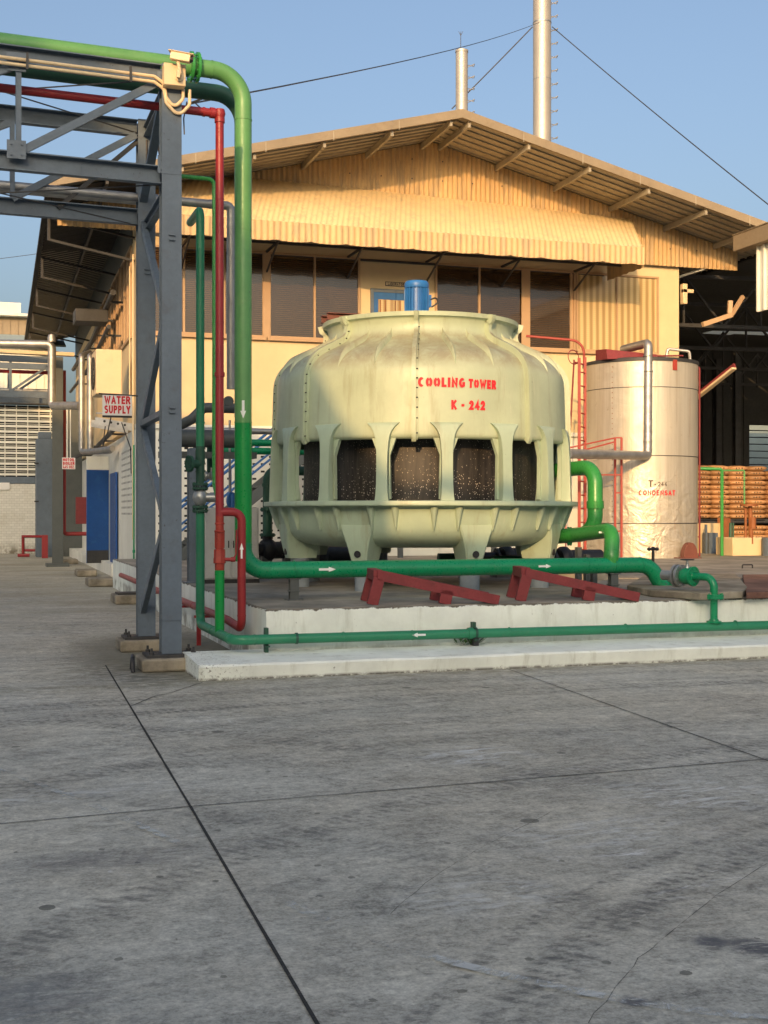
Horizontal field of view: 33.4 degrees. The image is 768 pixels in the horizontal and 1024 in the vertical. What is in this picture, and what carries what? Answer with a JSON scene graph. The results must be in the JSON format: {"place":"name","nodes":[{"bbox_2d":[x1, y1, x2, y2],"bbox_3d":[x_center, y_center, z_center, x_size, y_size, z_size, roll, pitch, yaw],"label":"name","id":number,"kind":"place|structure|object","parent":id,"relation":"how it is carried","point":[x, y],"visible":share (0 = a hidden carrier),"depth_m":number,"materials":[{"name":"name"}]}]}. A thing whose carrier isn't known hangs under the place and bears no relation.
{"place":"outdoors","nodes":[
{"label":"outdoors","id":0,"kind":"place"},
{"bbox_2d":[183,99,200,134],"bbox_3d":[-2.109,-4.662,15.016,0.478,0.476,0.182,0,0,16],"label":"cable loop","id":1,"kind":"object","parent":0,"point":[197,100],"visible":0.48,"depth_m":15.05,"materials":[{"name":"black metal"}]},
{"bbox_2d":[192,22,539,103],"bbox_3d":[2.543,-13.990,37.800,0.020,18.382,46.440,0,0,12],"label":"guy wire","id":2,"kind":"object","parent":1,"relation":"attached to","point":[357,70],"visible":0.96,"depth_m":22.95,"materials":[{"name":"metal"}]},
{"bbox_2d":[185,427,271,434],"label":"lagged pipe","id":3,"kind":"object","parent":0,"point":[264,431],"visible":0.04,"depth_m":21.05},
{"bbox_2d":[224,448,303,454],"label":"water pipe","id":4,"kind":"object","parent":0,"point":[263,451],"visible":0.23,"depth_m":20.16,"materials":[{"name":"metal"}]},
{"bbox_2d":[252,439,271,446],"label":"water pipe","id":5,"kind":"object","parent":4,"relation":"on","point":[260,442],"depth_m":20.16,"materials":[{"name":"metal"}]},
{"bbox_2d":[291,558,308,586],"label":"pier","id":6,"kind":"structure","parent":0,"point":[303,582],"depth_m":16.97,"materials":[{"name":"concrete"}]},
{"bbox_2d":[355,577,365,591],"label":"pier","id":7,"kind":"structure","parent":0,"point":[359,583],"depth_m":15.99,"materials":[{"name":"concrete"}]},
{"bbox_2d":[379,553,387,559],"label":"pier","id":8,"kind":"structure","parent":0,"point":[383,556],"depth_m":19.16,"materials":[{"name":"concrete"}]},
{"bbox_2d":[264,280,577,560],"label":"cooling tower","id":9,"kind":"structure","parent":8,"relation":"on","point":[416,423],"depth_m":16.09,"materials":[{"name":"beige plastic"}]},
{"bbox_2d":[0,554,767,1023],"bbox_3d":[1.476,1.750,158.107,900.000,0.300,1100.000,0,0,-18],"label":"ground","id":10,"kind":"structure","parent":0,"point":[592,878],"depth_m":6.29,"materials":[{"name":"concrete"}]},
{"bbox_2d":[17,535,47,557],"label":"barrier","id":11,"kind":"object","parent":10,"relation":"on","point":[44,546],"visible":0.86,"depth_m":44.39,"materials":[{"name":"metal"}]},
{"bbox_2d":[0,302,65,553],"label":"workshop","id":12,"kind":"structure","parent":10,"relation":"on","point":[21,427],"depth_m":49.16,"materials":[{"name":"white paint"}]},
{"bbox_2d":[0,349,73,566],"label":"pipe rack","id":13,"kind":"object","parent":10,"relation":"on","point":[11,395],"visible":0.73,"depth_m":37.45,"materials":[{"name":"metal"}]},
{"bbox_2d":[0,369,47,374],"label":"water pipe","id":14,"kind":"object","parent":13,"relation":"on","point":[22,371],"depth_m":37.88,"materials":[{"name":"metal"}]},
{"bbox_2d":[0,388,47,391],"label":"lagged pipe","id":15,"kind":"object","parent":13,"relation":"on","point":[23,389],"depth_m":37.90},
{"bbox_2d":[34,432,51,556],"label":"duct","id":16,"kind":"object","parent":10,"relation":"on","point":[43,483],"visible":0.86,"depth_m":45.49,"materials":[{"name":"grey metal"}]},
{"bbox_2d":[63,410,85,556],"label":"column","id":17,"kind":"structure","parent":10,"relation":"on","point":[73,483],"depth_m":46.10,"materials":[{"name":"grey paint"}]},
{"bbox_2d":[74,568,96,576],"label":"step block","id":18,"kind":"structure","parent":10,"relation":"on","point":[90,572],"depth_m":31.57,"materials":[{"name":"concrete"}]},
{"bbox_2d":[85,576,112,586],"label":"step block","id":19,"kind":"structure","parent":10,"relation":"on","point":[107,581],"depth_m":27.32,"materials":[{"name":"concrete"}]},
{"bbox_2d":[111,591,135,604],"bbox_3d":[-4.462,1.505,22.545,0.620,0.190,0.800,0,0,-18],"label":"footing","id":20,"kind":"object","parent":10,"relation":"on","point":[123,597],"visible":0.56,"depth_m":22.16,"materials":[{"name":"concrete"}]},
{"bbox_2d":[116,637,158,652],"bbox_3d":[-2.778,1.533,14.897,0.630,0.134,0.540,0,0,-18],"label":"footing","id":21,"kind":"object","parent":10,"relation":"on","point":[122,645],"visible":0.48,"depth_m":14.62,"materials":[{"name":"concrete"}]},
{"bbox_2d":[136,654,185,672],"bbox_3d":[-2.185,1.533,13.061,0.630,0.134,0.540,0,0,-18],"label":"footing","id":22,"kind":"object","parent":10,"relation":"on","point":[144,664],"visible":0.55,"depth_m":12.79,"materials":[{"name":"concrete"}]},
{"bbox_2d":[0,43,195,658],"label":"pipe rack","id":23,"kind":"object","parent":22,"relation":"on","point":[161,128],"visible":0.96,"depth_m":13.01,"materials":[{"name":"grey metal"}]},
{"bbox_2d":[0,190,135,204],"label":"lagged pipe","id":24,"kind":"object","parent":23,"relation":"on","point":[82,198],"visible":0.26,"depth_m":15.26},
{"bbox_2d":[0,52,190,114],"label":"conduit pair","id":25,"kind":"object","parent":23,"relation":"attached to","point":[170,105],"visible":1,"depth_m":12.68,"materials":[{"name":"beige plastic"}]},
{"bbox_2d":[0,180,233,389],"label":"lagged pipe","id":26,"kind":"object","parent":23,"relation":"attached to","point":[133,197],"visible":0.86,"depth_m":15.24,"materials":[{"name":"metal"}]},
{"bbox_2d":[0,65,234,416],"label":"water pipe","id":27,"kind":"object","parent":23,"relation":"attached to","point":[223,95],"visible":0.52,"depth_m":14.49,"materials":[{"name":"metal"}]},
{"bbox_2d":[98,393,137,417],"bbox_3d":[-3.043,-1.229,14.779,0.496,0.280,0.043,0,0,-18],"label":"sign","id":28,"kind":"object","parent":23,"relation":"attached to","point":[116,405],"visible":1,"depth_m":14.75,"materials":[{"name":"white metal"}]},
{"bbox_2d":[0,83,245,645],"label":"fire pipe","id":29,"kind":"object","parent":23,"relation":"hanging from","point":[221,511],"visible":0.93,"depth_m":13.46,"materials":[{"name":"metal"}]},
{"bbox_2d":[162,49,194,89],"bbox_3d":[-2.054,-4.442,12.827,0.296,0.324,0.305,0,0,-18],"label":"security camera","id":30,"kind":"object","parent":23,"relation":"attached to","point":[173,76],"visible":1,"depth_m":12.82,"materials":[{"name":"beige plastic"}]},
{"bbox_2d":[182,174,214,494],"bbox_3d":[-2.147,-1.862,13.630,0.773,3.521,0.286,0,0,-18],"label":"water pipe","id":31,"kind":"object","parent":23,"relation":"attached to","point":[203,178],"visible":0.69,"depth_m":13.83,"materials":[{"name":"metal"}]},
{"bbox_2d":[105,665,319,1023],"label":"expansion joint","id":32,"kind":"object","parent":10,"relation":"on","point":[294,984],"visible":1,"depth_m":5.41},
{"bbox_2d":[0,759,760,823],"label":"slab joint","id":33,"kind":"object","parent":10,"relation":"on","point":[371,791],"visible":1,"depth_m":7.33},
{"bbox_2d":[1,769,767,1018],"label":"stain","id":34,"kind":"object","parent":10,"relation":"on","point":[468,965],"visible":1,"depth_m":4.40,"materials":[{"name":"grey"}]},
{"bbox_2d":[24,109,765,575],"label":"factory building","id":35,"kind":"structure","parent":10,"relation":"on","point":[462,211],"depth_m":29.54,"materials":[{"name":"beige paint"}]},
{"bbox_2d":[0,334,77,409],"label":"lagged pipe","id":36,"kind":"object","parent":35,"relation":"attached to","point":[50,346],"visible":0.99,"depth_m":35.90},
{"bbox_2d":[62,410,74,468],"bbox_3d":[-8.151,-1.877,33.076,0.330,1.542,0.111,0,0,-18],"label":"sign","id":37,"kind":"object","parent":35,"relation":"attached to","point":[68,463],"visible":1,"depth_m":33.09,"materials":[{"name":"metal"}]},
{"bbox_2d":[63,370,85,535],"bbox_3d":[-9.052,-1.746,38.145,1.059,4.908,0.120,0,0,-18],"label":"fire pipe","id":38,"kind":"object","parent":35,"relation":"attached to","point":[64,472],"visible":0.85,"depth_m":37.95,"materials":[{"name":"metal"}]},
{"bbox_2d":[75,497,85,523],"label":"hose cabinet","id":39,"kind":"object","parent":35,"relation":"attached to","point":[80,510],"visible":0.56,"depth_m":42.79,"materials":[{"name":"metal"}]},
{"bbox_2d":[78,350,111,454],"bbox_3d":[-7.762,-2.978,33.650,0.688,3.038,3.793,0,0,-21],"label":"lagged pipe","id":40,"kind":"object","parent":35,"relation":"attached to","point":[81,403],"visible":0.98,"depth_m":32.93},
{"bbox_2d":[69,324,120,392],"bbox_3d":[-8.649,-4.225,37.766,0.403,0.249,16.805,0,0,-17],"label":"bracket","id":41,"kind":"object","parent":35,"relation":"attached to","point":[105,334],"visible":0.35,"depth_m":31.34,"materials":[{"name":"metal"}]},
{"bbox_2d":[71,289,122,370],"bbox_3d":[-8.564,-5.025,37.794,0.422,0.288,16.806,0,0,-17],"label":"insulated pipe","id":42,"kind":"object","parent":35,"relation":"attached to","point":[109,302],"visible":0.78,"depth_m":34.62,"materials":[{"name":"metal"}]},
{"bbox_2d":[73,308,107,326],"bbox_3d":[-7.305,-4.843,31.865,0.800,0.320,0.800,0,0,-18],"label":"duct box","id":43,"kind":"object","parent":42,"relation":"hanging from","point":[88,317],"visible":1,"depth_m":31.52,"materials":[{"name":"metal"}]},
{"bbox_2d":[86,470,108,562],"bbox_3d":[-7.699,0.120,34.417,0.613,2.500,0.065,0,0,-32],"label":"side door","id":44,"kind":"structure","parent":35,"relation":"in","point":[97,481],"depth_m":34.40,"materials":[{"name":"blue paint"}]},
{"bbox_2d":[73,430,127,458],"bbox_3d":[-8.511,-1.875,37.811,0.412,0.268,16.806,0,0,-17],"label":"bracket","id":45,"kind":"object","parent":35,"relation":"attached to","point":[100,442],"visible":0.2,"depth_m":33.43,"materials":[{"name":"metal"}]},
{"bbox_2d":[87,351,114,454],"bbox_3d":[-7.498,-2.961,33.379,0.595,2.997,3.728,0,0,-18],"label":"lagged pipe","id":46,"kind":"object","parent":35,"relation":"attached to","point":[99,450],"visible":0.78,"depth_m":32.63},
{"bbox_2d":[102,290,109,348],"bbox_3d":[-7.700,-4.930,35.449,0.049,2.060,2.402,0,0,-17],"label":"window","id":47,"kind":"structure","parent":35,"relation":"in","point":[106,344],"depth_m":35.07,"materials":[{"name":"brown glass"}]},
{"bbox_2d":[90,349,131,432],"bbox_3d":[-6.077,-2.676,28.562,0.853,1.788,1.068,0,0,-18],"label":"air conditioner","id":48,"kind":"object","parent":35,"relation":"attached to","point":[106,370],"visible":0.94,"depth_m":28.10,"materials":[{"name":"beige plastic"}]},
{"bbox_2d":[102,418,131,473],"bbox_3d":[-6.027,-1.528,28.103,0.914,1.374,0.602,0,0,38],"label":"cable loop","id":49,"kind":"object","parent":48,"relation":"hanging from","point":[126,437],"visible":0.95,"depth_m":28.01,"materials":[{"name":"black rubber"}]},
{"bbox_2d":[110,472,116,562],"bbox_3d":[-6.919,0.200,32.759,0.050,2.400,1.600,0,0,-17],"label":"side door","id":50,"kind":"structure","parent":35,"relation":"in","point":[113,476],"depth_m":32.51,"materials":[{"name":"blue paint"}]},
{"bbox_2d":[111,268,119,349],"bbox_3d":[-6.809,-4.930,32.479,0.049,2.060,2.402,0,0,-17],"label":"window","id":51,"kind":"structure","parent":35,"relation":"in","point":[115,307],"depth_m":32.10,"materials":[{"name":"brown glass"}]},
{"bbox_2d":[120,246,131,350],"bbox_3d":[-6.005,-4.930,29.797,0.049,2.060,2.402,0,0,-17],"label":"window","id":52,"kind":"structure","parent":35,"relation":"in","point":[124,267],"depth_m":30.04,"materials":[{"name":"brown metal"}]},
{"bbox_2d":[129,254,133,539],"bbox_3d":[-5.524,-2.500,27.978,0.040,6.200,0.385,0,0,-24],"label":"conduit","id":53,"kind":"object","parent":35,"relation":"attached to","point":[132,367],"visible":0.87,"depth_m":27.81,"materials":[{"name":"beige plastic"}]},
{"bbox_2d":[132,445,134,558],"bbox_3d":[-5.408,-0.049,27.685,0.055,2.802,0.070,0,0,5],"label":"conduit","id":54,"kind":"object","parent":35,"relation":"attached to","point":[133,551],"visible":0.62,"depth_m":27.66,"materials":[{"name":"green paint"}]},
{"bbox_2d":[156,245,266,340],"bbox_3d":[-3.928,-4.830,28.208,2.716,1.980,0.099,0,0,-18],"label":"window","id":55,"kind":"structure","parent":35,"relation":"in","point":[189,266],"depth_m":28.25,"materials":[{"name":"brown glass"}]},
{"bbox_2d":[267,252,359,342],"bbox_3d":[-1.562,-4.830,28.972,2.203,1.980,0.099,0,0,-18],"label":"window","id":56,"kind":"structure","parent":35,"relation":"in","point":[302,289],"depth_m":28.95,"materials":[{"name":"brown glass"}]},
{"bbox_2d":[374,292,403,311],"bbox_3d":[0.295,-3.990,29.589,1.124,2.140,0.063,0,0,-18],"label":"door","id":57,"kind":"structure","parent":35,"relation":"in","point":[383,301],"depth_m":29.53,"materials":[{"name":"blue paint"}]},
{"bbox_2d":[435,263,520,342],"bbox_3d":[2.268,-4.860,30.230,2.264,1.920,0.059,0,0,-18],"label":"window","id":58,"kind":"structure","parent":35,"relation":"in","point":[459,289],"depth_m":30.21,"materials":[{"name":"brown glass"}]},
{"bbox_2d":[529,269,577,353],"bbox_3d":[4.042,-4.830,30.782,1.311,1.980,0.099,0,0,-18],"label":"window","id":59,"kind":"structure","parent":35,"relation":"in","point":[552,297],"depth_m":30.81,"materials":[{"name":"brown glass"}]},
{"bbox_2d":[575,272,660,354],"bbox_3d":[5.729,-4.830,31.327,2.319,1.980,0.099,0,0,-18],"label":"corrugated panel","id":60,"kind":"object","parent":35,"relation":"in","point":[614,313],"depth_m":31.32,"materials":[{"name":"beige metal"}]},
{"bbox_2d":[680,284,693,304],"bbox_3d":[7.568,-5.437,31.970,0.300,0.500,0.150,0,0,-18],"label":"security camera","id":61,"kind":"object","parent":35,"relation":"attached to","point":[684,290],"visible":1,"depth_m":31.89,"materials":[{"name":"beige plastic"}]},
{"bbox_2d":[113,553,767,650],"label":"plinth","id":62,"kind":"structure","parent":10,"relation":"on","point":[330,605],"depth_m":14.23,"materials":[{"name":"white paint"}]},
{"bbox_2d":[182,448,202,582],"bbox_3d":[-2.666,0.047,18.073,0.320,1.894,0.320,0,0,-18],"label":"header post","id":63,"kind":"object","parent":62,"relation":"on","point":[191,542],"visible":0.59,"depth_m":17.96,"materials":[{"name":"metal"}]},
{"bbox_2d":[158,396,256,458],"bbox_3d":[-2.560,-1.219,18.594,1.415,0.878,0.786,0,0,-2],"label":"header pipe","id":64,"kind":"object","parent":63,"relation":"on","point":[188,437],"visible":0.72,"depth_m":18.48,"materials":[{"name":"metal"}]},
{"bbox_2d":[205,508,259,583],"bbox_3d":[-2.213,0.467,18.122,0.800,1.054,0.590,0,0,-18],"label":"control cabinet","id":65,"kind":"object","parent":62,"relation":"on","point":[230,570],"visible":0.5,"depth_m":17.84,"materials":[{"name":"metal"}]},
{"bbox_2d":[226,492,234,507],"bbox_3d":[-2.213,0.018,18.600,0.090,0.628,0.248,0,0,12],"label":"blue valve","id":66,"kind":"object","parent":65,"relation":"attached to","point":[230,500],"visible":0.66,"depth_m":18.56,"materials":[{"name":"paint"}]},
{"bbox_2d":[259,536,290,578],"bbox_3d":[-1.509,0.670,19.277,0.900,0.648,0.364,0,0,-18],"label":"water pump","id":67,"kind":"object","parent":62,"relation":"on","point":[270,549],"visible":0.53,"depth_m":19.10,"materials":[{"name":"metal"}]},
{"bbox_2d":[259,466,303,536],"bbox_3d":[-1.125,-0.159,19.178,1.485,1.068,0.239,0,0,2],"label":"pump riser","id":68,"kind":"object","parent":67,"relation":"attached to","point":[267,519],"visible":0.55,"depth_m":19.13,"materials":[{"name":"green paint"}]},
{"bbox_2d":[259,546,350,560],"bbox_3d":[-1.215,0.747,20.439,1.800,0.494,0.364,0,0,-18],"label":"water pump","id":69,"kind":"object","parent":62,"relation":"on","point":[337,553],"visible":0.1,"depth_m":20.49,"materials":[{"name":"metal"}]},
{"bbox_2d":[0,32,670,600],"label":"water pipe","id":70,"kind":"object","parent":62,"relation":"on","point":[294,572],"visible":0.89,"depth_m":14.25,"materials":[{"name":"metal"}]},
{"bbox_2d":[182,428,496,559],"bbox_3d":[-1.156,-1.361,28.195,7.269,4.909,1.729,0,0,-18],"label":"steel stair","id":71,"kind":"object","parent":62,"relation":"on","point":[257,491],"visible":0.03,"depth_m":26.88,"materials":[{"name":"metal"}]},
{"bbox_2d":[360,568,499,604],"bbox_3d":[0.496,0.816,14.073,1.453,0.386,0.620,0,0,-8],"label":"ramp frame","id":72,"kind":"object","parent":62,"relation":"on","point":[440,592],"visible":0.98,"depth_m":13.78,"materials":[{"name":"red paint"}]},
{"bbox_2d":[437,546,516,577],"bbox_3d":[1.672,0.747,19.538,1.800,0.494,0.364,0,0,-18],"label":"water pump","id":73,"kind":"object","parent":62,"relation":"on","point":[510,550],"visible":0.29,"depth_m":19.45,"materials":[{"name":"metal"}]},
{"bbox_2d":[492,546,607,579],"bbox_3d":[2.414,0.747,18.538,1.800,0.494,0.364,0,0,-18],"label":"water pump","id":74,"kind":"object","parent":62,"relation":"on","point":[564,552],"visible":0.25,"depth_m":18.51,"materials":[{"name":"metal"}]},
{"bbox_2d":[526,335,586,549],"bbox_3d":[3.672,-1.416,27.337,1.291,4.813,0.382,0,0,9],"label":"tank ladder","id":75,"kind":"object","parent":62,"relation":"on","point":[584,413],"visible":0.83,"depth_m":27.38,"materials":[{"name":"metal"}]},
{"bbox_2d":[506,566,639,601],"bbox_3d":[2.148,0.816,14.625,1.419,0.386,0.620,0,0,-4],"label":"ramp frame","id":76,"kind":"object","parent":62,"relation":"on","point":[522,577],"visible":0.98,"depth_m":14.32,"materials":[{"name":"red paint"}]},
{"bbox_2d":[554,460,619,582],"bbox_3d":[2.519,0.150,17.185,0.606,1.688,3.143,0,0,-18],"label":"water pipe","id":77,"kind":"object","parent":62,"relation":"on","point":[592,528],"visible":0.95,"depth_m":16.83,"materials":[{"name":"metal"}]},
{"bbox_2d":[582,348,698,557],"bbox_3d":[5.666,-1.342,28.207,2.562,4.664,2.520,0,0,-18],"label":"condensate tank","id":78,"kind":"object","parent":62,"relation":"on","point":[660,498],"visible":0.81,"depth_m":27.09,"materials":[{"name":"metal"}]},
{"bbox_2d":[570,339,652,459],"bbox_3d":[4.746,-2.341,26.144,0.930,2.627,3.886,0,0,27],"label":"lagged pipe","id":79,"kind":"object","parent":78,"relation":"attached to","point":[646,345],"visible":0.94,"depth_m":26.85,"materials":[{"name":"metal"}]},
{"bbox_2d":[698,367,699,555],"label":"vent pipe","id":80,"kind":"object","parent":78,"relation":"attached to","point":[699,461],"visible":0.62,"depth_m":28.28,"materials":[{"name":"metal"}]},
{"bbox_2d":[627,574,746,599],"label":"concrete slab","id":81,"kind":"structure","parent":62,"relation":"on","point":[732,586],"depth_m":15.23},
{"bbox_2d":[619,558,767,578],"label":"raised floor","id":82,"kind":"structure","parent":62,"relation":"on","point":[721,565],"depth_m":23.33,"materials":[{"name":"concrete"}]},
{"bbox_2d":[565,437,622,556],"bbox_3d":[4.343,-0.281,26.698,1.192,2.542,0.434,0,0,0],"label":"platform frame","id":83,"kind":"object","parent":82,"relation":"on","point":[621,497],"visible":0.54,"depth_m":26.48,"materials":[{"name":"red paint"}]},
{"bbox_2d":[674,542,700,558],"bbox_3d":[6.388,0.812,26.931,0.490,0.345,0.300,0,0,-18],"label":"hose reel cover","id":84,"kind":"object","parent":82,"relation":"on","point":[689,550],"visible":0.99,"depth_m":26.89,"materials":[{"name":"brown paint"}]},
{"bbox_2d":[702,525,717,553],"bbox_3d":[7.811,0.650,30.827,0.340,0.700,0.300,0,0,-18],"label":"switch box","id":85,"kind":"object","parent":62,"relation":"on","point":[708,542],"visible":0.93,"depth_m":30.69,"materials":[{"name":"grey metal"}]},
{"bbox_2d":[698,467,723,555],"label":"green stand pipe","id":86,"kind":"object","parent":62,"relation":"on","point":[721,506],"visible":0.98,"depth_m":28.97,"materials":[{"name":"metal"}]},
{"bbox_2d":[716,537,761,555],"bbox_3d":[8.188,0.790,29.460,0.825,0.420,0.700,0,0,-18],"label":"concrete tub","id":87,"kind":"object","parent":62,"relation":"on","point":[739,546],"visible":0.97,"depth_m":29.14,"materials":[{"name":"beige paint"}]},
{"bbox_2d":[740,504,757,543],"bbox_3d":[8.322,0.275,29.200,0.400,0.913,0.400,0,0,-18],"label":"valve stem","id":88,"kind":"object","parent":87,"relation":"on","point":[751,522],"visible":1,"depth_m":29.16,"materials":[{"name":"metal"}]},
{"bbox_2d":[742,574,767,598],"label":"brown slab","id":89,"kind":"structure","parent":62,"relation":"on","point":[757,586],"depth_m":15.94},
{"bbox_2d":[455,31,474,111],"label":"chimney","id":90,"kind":"object","parent":10,"relation":"on","point":[462,88],"visible":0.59,"depth_m":59.77,"materials":[{"name":"silver metal"}]},
{"bbox_2d":[451,27,532,108],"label":"guy wire","id":91,"kind":"object","parent":90,"relation":"attached to","point":[495,64],"visible":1,"depth_m":60.30,"materials":[{"name":"metal"}]},
{"bbox_2d":[183,634,767,680],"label":"kerb","id":92,"kind":"structure","parent":10,"relation":"on","point":[230,665],"depth_m":13.10,"materials":[{"name":"white paint"}]},
{"bbox_2d":[184,207,767,652],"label":"water pipe","id":93,"kind":"object","parent":92,"relation":"on","point":[680,575],"visible":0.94,"depth_m":14.48,"materials":[{"name":"metal"}]},
{"bbox_2d":[215,570,224,632],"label":"water pipe","id":94,"kind":"object","parent":93,"relation":"attached to","point":[219,599],"visible":0.91,"depth_m":13.46,"materials":[{"name":"metal"}]},
{"bbox_2d":[533,0,557,140],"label":"chimney","id":95,"kind":"object","parent":10,"relation":"on","point":[542,83],"visible":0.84,"depth_m":60.63,"materials":[{"name":"silver metal"}]},
{"bbox_2d":[552,26,767,204],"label":"guy wire","id":96,"kind":"object","parent":95,"relation":"attached to","point":[664,120],"visible":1,"depth_m":51.91,"materials":[{"name":"metal"}]},
{"bbox_2d":[506,668,767,760],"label":"slab joint","id":97,"kind":"object","parent":10,"relation":"on","point":[646,717],"visible":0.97,"depth_m":9.79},
{"bbox_2d":[698,523,719,552],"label":"wall","id":98,"kind":"structure","parent":10,"relation":"on","point":[713,527],"depth_m":31.15,"materials":[{"name":"beige paint"}]},
{"bbox_2d":[717,518,729,536],"bbox_3d":[8.284,0.875,31.200,0.240,1.450,0.200,0,0,-18],"label":"steel stub post","id":99,"kind":"object","parent":10,"relation":"on","point":[726,526],"visible":0.21,"depth_m":31.12,"materials":[{"name":"metal"}]},
{"bbox_2d":[679,258,767,520],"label":"open shed","id":100,"kind":"structure","parent":10,"relation":"on","point":[723,324],"depth_m":50.64,"materials":[{"name":"black"}]},
{"bbox_2d":[732,222,767,311],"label":"side canopy","id":101,"kind":"object","parent":10,"relation":"on","point":[756,237],"visible":1,"depth_m":29.42,"materials":[{"name":"metal"}]},
{"bbox_2d":[0,0,767,405],"label":"sky","id":102,"kind":"structure","parent":0,"point":[701,66],"materials":[{"name":"blue"}]},
{"bbox_2d":[460,575,479,589],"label":"pier","id":103,"kind":"structure","parent":0,"point":[471,582],"depth_m":15.92,"materials":[{"name":"concrete"}]},
{"bbox_2d":[530,579,548,587],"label":"pier","id":104,"kind":"structure","parent":0,"point":[537,584],"depth_m":16.80,"materials":[{"name":"concrete"}]},
{"bbox_2d":[698,363,735,398],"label":"pipe","id":105,"kind":"object","parent":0,"point":[718,379],"visible":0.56,"depth_m":28.41,"materials":[{"name":"white plastic"}]},
{"bbox_2d":[749,425,767,470],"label":"slatted building","id":106,"kind":"structure","parent":0,"point":[758,445],"depth_m":67.32,"materials":[{"name":"blue paint"}]},
{"bbox_2d":[762,537,767,555],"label":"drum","id":107,"kind":"object","parent":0,"point":[764,546],"visible":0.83,"depth_m":28.95,"materials":[{"name":"grey metal"}]},
{"bbox_3d":[8.726,0.411,33.795,0.540,0.146,0.756,0,0,-20],"label":"sack","id":108,"kind":"object","parent":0,"visible":0},
{"bbox_2d":[698,519,767,522],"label":"pallet","id":109,"kind":"object","parent":108,"relation":"on","point":[757,521],"visible":0.41,"depth_m":33.42,"materials":[{"name":"wood"}]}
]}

